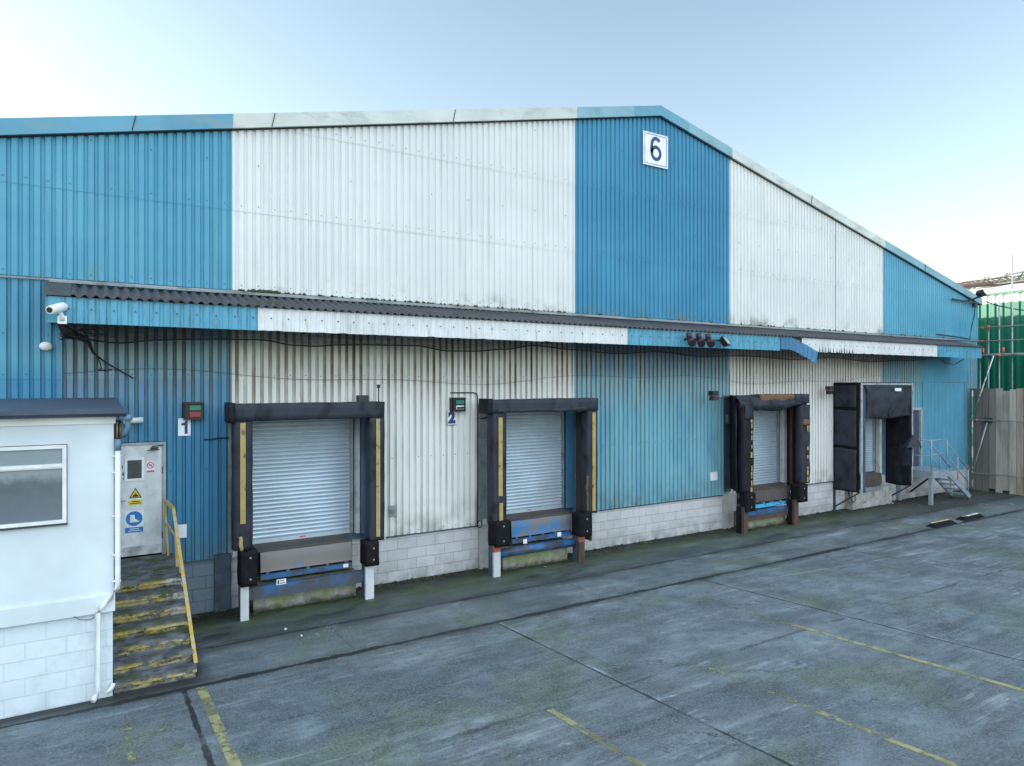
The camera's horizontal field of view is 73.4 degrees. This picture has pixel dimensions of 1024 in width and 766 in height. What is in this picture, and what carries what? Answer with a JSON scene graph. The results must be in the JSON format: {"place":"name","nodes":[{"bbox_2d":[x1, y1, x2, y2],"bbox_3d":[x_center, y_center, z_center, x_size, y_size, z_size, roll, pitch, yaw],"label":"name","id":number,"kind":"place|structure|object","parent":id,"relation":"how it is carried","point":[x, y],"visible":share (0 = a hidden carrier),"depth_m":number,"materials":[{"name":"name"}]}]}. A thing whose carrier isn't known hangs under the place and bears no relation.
{"place":"outdoors","nodes":[
{"label":"outdoors","id":0,"kind":"place"},
{"bbox_2d":[0,488,1023,765],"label":"ground","id":1,"kind":"structure","parent":0,"point":[624,648],"depth_m":9.86,"materials":[{"name":"concrete"}]},
{"bbox_2d":[0,398,131,718],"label":"site office","id":2,"kind":"structure","parent":1,"relation":"on","point":[58,589],"depth_m":8.88,"materials":[{"name":"white paint"}]},
{"bbox_2d":[0,444,67,530],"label":"window","id":3,"kind":"structure","parent":2,"relation":"in","point":[33,478],"depth_m":8.72,"materials":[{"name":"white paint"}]},
{"bbox_2d":[121,707,136,763],"bbox_3d":[-4.544,4.142,8.155,0.100,0.088,1.750,0,0,-32],"label":"yellow line","id":4,"kind":"object","parent":1,"relation":"on","point":[130,757],"visible":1,"depth_m":7.74,"materials":[{"name":"yellow paint"}]},
{"bbox_2d":[113,553,196,693],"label":"concrete steps","id":5,"kind":"structure","parent":1,"relation":"on","point":[151,639],"depth_m":10.09,"materials":[{"name":"grey concrete"}]},
{"bbox_2d":[163,499,197,663],"bbox_3d":[-5.308,3.049,10.985,0.095,2.012,2.676,0,0,-35],"label":"handrail","id":6,"kind":"object","parent":5,"relation":"on","point":[178,556],"visible":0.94,"depth_m":10.96,"materials":[{"name":"yellow metal"}]},
{"bbox_2d":[151,715,189,732],"bbox_3d":[-4.207,4.142,8.362,0.472,0.025,0.599,0,0,-32],"label":"yellow line","id":7,"kind":"object","parent":1,"relation":"on","point":[160,729],"visible":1,"depth_m":8.22,"materials":[{"name":"yellow paint"}]},
{"bbox_2d":[196,687,241,765],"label":"yellow line","id":8,"kind":"object","parent":1,"relation":"on","point":[217,721],"visible":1,"depth_m":8.13,"materials":[{"name":"yellow paint"}]},
{"bbox_2d":[249,567,355,611],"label":"concrete plinth","id":9,"kind":"structure","parent":1,"relation":"on","point":[290,600],"depth_m":13.05,"materials":[{"name":"grey concrete"}]},
{"bbox_2d":[224,401,384,620],"bbox_3d":[-3.931,2.274,13.069,2.882,3.852,0.873,0,0,-32],"label":"dock shelter","id":10,"kind":"object","parent":1,"relation":"on","point":[239,418],"visible":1,"depth_m":12.65,"materials":[{"name":"fabric"}]},
{"bbox_2d":[237,546,257,587],"bbox_3d":[-4.712,3.271,12.229,0.288,0.626,0.364,0,0,-32],"label":"dock bumper","id":11,"kind":"object","parent":10,"relation":"attached to","point":[247,568],"visible":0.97,"depth_m":12.09,"materials":[{"name":"black rubber"}]},
{"bbox_2d":[356,384,379,400],"bbox_3d":[-2.922,0.205,13.909,0.546,0.350,0.242,0,0,41],"label":"header fitting","id":12,"kind":"object","parent":10,"relation":"on","point":[362,397],"visible":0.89,"depth_m":13.96,"materials":[{"name":"grey metal"}]},
{"bbox_2d":[360,539,378,566],"bbox_3d":[-2.784,3.311,13.428,0.268,0.467,0.363,0,0,-32],"label":"dock bumper","id":13,"kind":"object","parent":10,"relation":"attached to","point":[369,553],"visible":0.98,"depth_m":13.29,"materials":[{"name":"black rubber"}]},
{"bbox_2d":[0,105,982,614],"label":"warehouse","id":14,"kind":"structure","parent":1,"relation":"on","point":[570,211],"depth_m":15.07,"materials":[{"name":"blue paint"}]},
{"bbox_2d":[39,342,52,350],"bbox_3d":[-7.627,-0.600,11.236,0.188,0.150,0.120,0,0,-32],"label":"motion sensor","id":15,"kind":"object","parent":14,"relation":"attached to","point":[45,346],"visible":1,"depth_m":11.20,"materials":[{"name":"white plastic"}]},
{"bbox_2d":[123,417,142,423],"bbox_3d":[-6.542,0.645,11.859,0.303,0.107,0.170,0,0,-32],"label":"wall lamp","id":16,"kind":"object","parent":14,"relation":"attached to","point":[137,420],"visible":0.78,"depth_m":11.83,"materials":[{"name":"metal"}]},
{"bbox_2d":[125,510,143,533],"bbox_3d":[-6.564,2.410,11.932,0.290,0.380,0.009,0,0,-32],"label":"mandatory sign","id":17,"kind":"object","parent":14,"relation":"attached to","point":[134,521],"visible":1,"depth_m":11.93,"materials":[{"name":"blue plastic"}]},
{"bbox_2d":[121,444,163,556],"bbox_3d":[-6.473,2.045,11.967,0.732,1.910,0.140,0,0,-32],"label":"door","id":18,"kind":"structure","parent":14,"relation":"in","point":[134,459],"depth_m":12.01,"materials":[{"name":"white paint"}]},
{"bbox_2d":[129,488,141,504],"bbox_3d":[-6.548,1.968,11.944,0.210,0.295,0.006,0,0,-32],"label":"warning sign","id":19,"kind":"object","parent":18,"relation":"attached to","point":[135,494],"visible":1,"depth_m":11.94,"materials":[{"name":"yellow plastic"}]},
{"bbox_2d":[147,461,154,472],"bbox_3d":[-6.350,1.480,12.066,0.125,0.200,0.008,0,0,-32],"label":"prohibition sign","id":20,"kind":"object","parent":18,"relation":"attached to","point":[151,467],"visible":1,"depth_m":12.07,"materials":[{"name":"white plastic"}]},
{"bbox_2d":[178,524,186,537],"bbox_3d":[-5.941,2.660,12.321,0.190,0.240,0.010,0,0,-32],"label":"notice plate","id":21,"kind":"object","parent":14,"relation":"attached to","point":[182,529],"visible":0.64,"depth_m":12.33,"materials":[{"name":"white plastic"}]},
{"bbox_2d":[178,418,190,435],"bbox_3d":[-5.892,0.792,12.351,0.205,0.315,0.011,0,0,-32],"label":"number sign","id":22,"kind":"object","parent":14,"relation":"attached to","point":[184,427],"visible":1,"depth_m":12.35,"materials":[{"name":"blue paint"}]},
{"bbox_2d":[183,402,202,419],"bbox_3d":[-5.733,0.500,12.356,0.320,0.320,0.180,0,0,-32],"label":"signal box","id":23,"kind":"object","parent":14,"relation":"attached to","point":[192,410],"visible":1,"depth_m":12.31,"materials":[{"name":"black plastic"}]},
{"bbox_2d":[204,437,228,439],"bbox_3d":[-5.430,1.025,12.636,0.431,0.042,0.031,0,0,-32],"label":"wall cable","id":24,"kind":"object","parent":14,"relation":"attached to","point":[218,438],"depth_m":12.66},
{"bbox_2d":[249,534,362,599],"bbox_3d":[-4.018,3.493,13.272,2.200,0.815,0.898,0,0,-32],"label":"dock leveller","id":25,"kind":"object","parent":14,"relation":"attached to","point":[286,558],"visible":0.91,"depth_m":13.01,"materials":[{"name":"metal"}]},
{"bbox_2d":[389,505,396,516],"bbox_3d":[-2.502,2.700,14.461,0.170,0.240,0.010,0,0,-32],"label":"notice plate","id":26,"kind":"object","parent":14,"relation":"attached to","point":[393,511],"visible":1,"depth_m":14.46,"materials":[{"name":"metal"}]},
{"bbox_2d":[447,411,455,424],"bbox_3d":[-1.331,0.767,15.186,0.235,0.335,0.016,0,0,-32],"label":"number sign","id":27,"kind":"object","parent":14,"relation":"attached to","point":[451,418],"visible":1,"depth_m":15.17,"materials":[{"name":"blue paint"}]},
{"bbox_2d":[449,397,466,411],"bbox_3d":[-1.190,0.475,15.183,0.340,0.310,0.180,0,0,-32],"label":"signal box","id":28,"kind":"object","parent":14,"relation":"attached to","point":[457,404],"visible":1,"depth_m":15.14,"materials":[{"name":"black plastic"}]},
{"bbox_2d":[450,392,477,526],"bbox_3d":[-1.061,1.726,15.346,0.692,3.047,0.028,0,0,-32],"label":"conduit","id":29,"kind":"object","parent":14,"relation":"attached to","point":[477,447],"visible":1,"depth_m":15.51,"materials":[{"name":"metal"}]},
{"bbox_2d":[43,280,982,363],"bbox_3d":[5.042,-1.123,18.368,29.030,1.135,1.336,0,0,-32],"label":"canopy","id":30,"kind":"object","parent":14,"relation":"attached to","point":[198,314],"visible":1,"depth_m":13.88,"materials":[{"name":"metal"}]},
{"bbox_2d":[46,302,68,323],"bbox_3d":[-6.833,-1.063,10.327,0.152,0.326,0.390,0,0,-4],"label":"security camera","id":31,"kind":"object","parent":30,"relation":"attached to","point":[60,308],"visible":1,"depth_m":10.35,"materials":[{"name":"white plastic"}]},
{"bbox_2d":[57,324,932,384],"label":"hanging cables","id":32,"kind":"object","parent":30,"relation":"hanging from","point":[67,332],"visible":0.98,"depth_m":12.94,"materials":[{"name":"black rubber"},{"name":"black plastic"}]},
{"bbox_2d":[684,333,695,346],"bbox_3d":[4.495,-1.087,17.328,0.200,0.369,0.381,0,0,-7],"label":"cowl lamp","id":33,"kind":"object","parent":30,"relation":"attached to","point":[691,341],"visible":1,"depth_m":17.23,"materials":[{"name":"black plastic"}]},
{"bbox_2d":[694,333,705,346],"bbox_3d":[4.783,-1.087,17.508,0.200,0.369,0.381,0,0,-7],"label":"cowl lamp","id":34,"kind":"object","parent":30,"relation":"attached to","point":[701,342],"visible":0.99,"depth_m":17.40,"materials":[{"name":"black plastic"}]},
{"bbox_2d":[703,334,714,347],"bbox_3d":[5.072,-1.087,17.687,0.200,0.369,0.381,0,0,-7],"label":"cowl lamp","id":35,"kind":"object","parent":30,"relation":"attached to","point":[710,342],"visible":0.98,"depth_m":17.59,"materials":[{"name":"black plastic"}]},
{"bbox_2d":[712,336,730,346],"bbox_3d":[5.454,-1.089,18.008,0.544,0.280,0.390,0,0,23],"label":"floodlight","id":36,"kind":"object","parent":30,"relation":"attached to","point":[723,341],"visible":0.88,"depth_m":17.86,"materials":[{"name":"black metal"}]},
{"bbox_2d":[501,508,575,557],"bbox_3d":[0.385,3.471,15.992,2.150,0.772,0.930,0,0,-32],"label":"dock leveller","id":37,"kind":"object","parent":14,"relation":"attached to","point":[525,527],"visible":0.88,"depth_m":15.85,"materials":[{"name":"metal"}]},
{"bbox_2d":[643,130,667,168],"bbox_3d":[3.836,-6.220,18.338,0.890,0.880,0.014,0,0,-32],"label":"number sign","id":38,"kind":"object","parent":14,"relation":"attached to","point":[655,150],"visible":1,"depth_m":18.33,"materials":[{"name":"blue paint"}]},
{"bbox_2d":[710,472,716,480],"bbox_3d":[5.764,2.660,19.604,0.280,0.240,0.010,0,0,-32],"label":"notice plate","id":39,"kind":"object","parent":14,"relation":"attached to","point":[713,475],"visible":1,"depth_m":19.59,"materials":[{"name":"white plastic"}]},
{"bbox_2d":[735,483,790,521],"bbox_3d":[7.207,3.502,20.284,2.470,0.835,0.850,0,0,-32],"label":"dock leveller","id":40,"kind":"object","parent":14,"relation":"attached to","point":[770,494],"visible":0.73,"depth_m":20.19,"materials":[{"name":"metal"}]},
{"bbox_2d":[860,471,882,490],"bbox_3d":[12.063,3.353,23.458,1.170,0.535,0.590,0,0,-32],"label":"dock leveller","id":41,"kind":"object","parent":14,"relation":"attached to","point":[873,480],"visible":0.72,"depth_m":23.29,"materials":[{"name":"metal"}]},
{"bbox_2d":[833,382,920,510],"bbox_3d":[12.307,2.090,23.007,3.471,4.220,1.164,0,0,-32],"label":"dock shelter","id":42,"kind":"object","parent":14,"relation":"attached to","point":[891,403],"visible":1,"depth_m":22.43,"materials":[{"name":"black fabric"}]},
{"bbox_2d":[825,386,834,393],"bbox_3d":[10.380,0.230,22.221,0.213,0.260,0.881,0,0,43],"label":"signal box","id":43,"kind":"object","parent":42,"relation":"attached to","point":[829,389],"visible":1,"depth_m":21.94,"materials":[{"name":"black plastic"}]},
{"bbox_2d":[911,408,921,465],"bbox_3d":[14.781,1.995,25.261,0.950,2.170,0.120,0,0,-32],"label":"door","id":44,"kind":"structure","parent":14,"relation":"in","point":[917,412],"depth_m":25.41,"materials":[{"name":"grey metal"}]},
{"bbox_2d":[937,307,975,338],"bbox_3d":[17.317,-2.421,26.744,3.064,1.365,0.038,0,0,-32],"label":"wall cable","id":45,"kind":"object","parent":14,"relation":"attached to","point":[962,337],"depth_m":27.27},
{"bbox_2d":[952,289,986,306],"bbox_3d":[17.937,-3.333,26.679,1.852,0.565,0.764,0,0,-32],"label":"floodlight","id":46,"kind":"object","parent":14,"relation":"attached to","point":[980,293],"visible":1,"depth_m":26.75,"materials":[{"name":"black metal"}]},
{"bbox_2d":[501,537,566,570],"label":"concrete plinth","id":47,"kind":"structure","parent":1,"relation":"on","point":[530,559],"depth_m":15.83,"materials":[{"name":"grey concrete"}]},
{"bbox_2d":[478,398,597,577],"bbox_3d":[0.559,2.268,15.858,3.055,3.864,0.882,0,0,-32],"label":"dock shelter","id":48,"kind":"object","parent":1,"relation":"on","point":[492,460],"visible":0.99,"depth_m":15.56,"materials":[{"name":"fabric"}]},
{"bbox_2d":[488,519,509,547],"bbox_3d":[-0.283,3.261,14.984,0.357,0.567,0.364,0,0,-32],"label":"dock bumper","id":49,"kind":"object","parent":48,"relation":"attached to","point":[498,533],"visible":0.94,"depth_m":14.85,"materials":[{"name":"black rubber"}]},
{"bbox_2d":[571,511,591,536],"bbox_3d":[1.648,3.320,16.185,0.347,0.528,0.363,0,0,-32],"label":"dock bumper","id":50,"kind":"object","parent":48,"relation":"attached to","point":[581,522],"visible":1,"depth_m":16.06,"materials":[{"name":"black rubber"}]},
{"bbox_2d":[191,489,973,617],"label":"moss clumps","id":51,"kind":"object","parent":1,"relation":"on","point":[449,575],"visible":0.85,"depth_m":15.49,"materials":[{"name":"green plant"}]},
{"bbox_2d":[547,708,646,765],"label":"yellow line","id":52,"kind":"object","parent":1,"relation":"on","point":[567,720],"visible":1,"depth_m":7.99,"materials":[{"name":"yellow paint"}]},
{"bbox_2d":[707,667,804,704],"bbox_3d":[3.173,3.976,9.041,0.090,0.075,1.500,0,0,-32],"label":"yellow line","id":53,"kind":"object","parent":1,"relation":"on","point":[724,673],"visible":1,"depth_m":8.96,"materials":[{"name":"yellow paint"}]},
{"bbox_2d":[734,506,785,528],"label":"concrete plinth","id":54,"kind":"structure","parent":1,"relation":"on","point":[766,522],"depth_m":20.13,"materials":[{"name":"grey concrete"}]},
{"bbox_2d":[723,394,809,533],"bbox_3d":[7.417,2.257,20.127,3.220,3.886,0.919,0,0,-32],"label":"dock shelter","id":55,"kind":"object","parent":1,"relation":"on","point":[738,463],"visible":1,"depth_m":19.83,"materials":[{"name":"fabric"}]},
{"bbox_2d":[708,391,729,399],"bbox_3d":[5.938,0.350,19.400,0.211,0.260,1.310,0,0,43],"label":"signal box","id":56,"kind":"object","parent":55,"relation":"attached to","point":[712,395],"visible":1,"depth_m":18.96,"materials":[{"name":"black plastic"}]},
{"bbox_2d":[736,492,755,511],"bbox_3d":[6.560,3.321,19.242,0.376,0.527,0.364,0,0,-32],"label":"dock bumper","id":57,"kind":"object","parent":55,"relation":"attached to","point":[747,501],"visible":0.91,"depth_m":19.11,"materials":[{"name":"black rubber"}]},
{"bbox_2d":[791,483,807,502],"bbox_3d":[8.541,3.258,20.421,0.364,0.526,0.334,0,0,-32],"label":"dock bumper","id":58,"kind":"object","parent":55,"relation":"attached to","point":[799,493],"visible":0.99,"depth_m":20.30,"materials":[{"name":"black rubber"}]},
{"bbox_2d":[845,485,891,509],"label":"concrete plinth","id":59,"kind":"structure","parent":1,"relation":"on","point":[872,498],"depth_m":23.27,"materials":[{"name":"grey concrete"}]},
{"bbox_2d":[803,705,956,765],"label":"yellow line","id":60,"kind":"object","parent":1,"relation":"on","point":[938,758],"visible":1,"depth_m":7.39,"materials":[{"name":"yellow paint"}]},
{"bbox_2d":[787,623,1023,691],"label":"yellow line","id":61,"kind":"object","parent":1,"relation":"on","point":[946,668],"visible":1,"depth_m":9.67,"materials":[{"name":"yellow paint"}]},
{"bbox_2d":[897,439,970,504],"bbox_3d":[15.244,3.084,24.784,2.752,2.248,1.220,0,0,-32],"label":"steel landing","id":62,"kind":"object","parent":1,"relation":"on","point":[929,473],"visible":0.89,"depth_m":24.36,"materials":[{"name":"grey metal"}]},
{"bbox_2d":[868,563,1005,588],"bbox_3d":[9.023,4.043,14.271,0.100,0.170,3.400,0,0,-32],"label":"yellow line","id":63,"kind":"object","parent":1,"relation":"on","point":[925,573],"visible":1,"depth_m":14.96,"materials":[{"name":"yellow paint"}]},
{"bbox_2d":[925,519,956,527],"bbox_3d":[12.697,4.141,20.290,1.240,0.118,0.300,0,0,-32],"label":"wheel stop","id":64,"kind":"object","parent":1,"relation":"on","point":[942,523],"visible":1,"depth_m":20.17,"materials":[{"name":"black rubber"}]},
{"bbox_2d":[955,513,984,520],"bbox_3d":[14.231,4.140,21.327,1.240,0.120,0.300,0,0,-32],"label":"wheel stop","id":65,"kind":"object","parent":1,"relation":"on","point":[973,516],"visible":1,"depth_m":21.17,"materials":[{"name":"black rubber"}]},
{"bbox_2d":[969,284,1023,390],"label":"green shed","id":66,"kind":"structure","parent":1,"relation":"on","point":[988,313],"depth_m":29.05,"materials":[{"name":"green metal"}]},
{"bbox_2d":[956,269,1023,288],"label":"lattice beam","id":67,"kind":"structure","parent":66,"relation":"on","point":[1006,273],"depth_m":32.69,"materials":[{"name":"brown metal"}]},
{"bbox_2d":[958,275,1023,287],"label":"lattice beam","id":68,"kind":"structure","parent":66,"relation":"on","point":[974,284],"depth_m":33.35,"materials":[{"name":"brown metal"}]},
{"bbox_2d":[968,271,1023,289],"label":"lattice beam","id":69,"kind":"structure","parent":66,"relation":"on","point":[1021,272],"depth_m":34.75,"materials":[{"name":"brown metal"}]},
{"bbox_2d":[986,301,1023,310],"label":"wall cable","id":70,"kind":"object","parent":66,"relation":"hanging from","point":[1004,306],"depth_m":27.57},
{"bbox_2d":[969,388,1023,495],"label":"plank hoarding","id":71,"kind":"object","parent":1,"relation":"on","point":[1001,451],"visible":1,"depth_m":26.32,"materials":[{"name":"grey wood"}]},
{"bbox_2d":[977,254,1023,388],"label":"scaffold","id":72,"kind":"object","parent":1,"relation":"on","point":[999,354],"visible":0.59,"depth_m":27.81,"materials":[{"name":"grey metal"}]},
{"bbox_2d":[0,0,1023,288],"label":"sky","id":73,"kind":"structure","parent":0,"point":[903,118],"materials":[{"name":"blue"}]},
{"bbox_2d":[970,356,1023,489],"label":"raking shore","id":74,"kind":"structure","parent":0,"point":[986,420],"depth_m":26.68,"materials":[{"name":"grey metal"}]}
]}

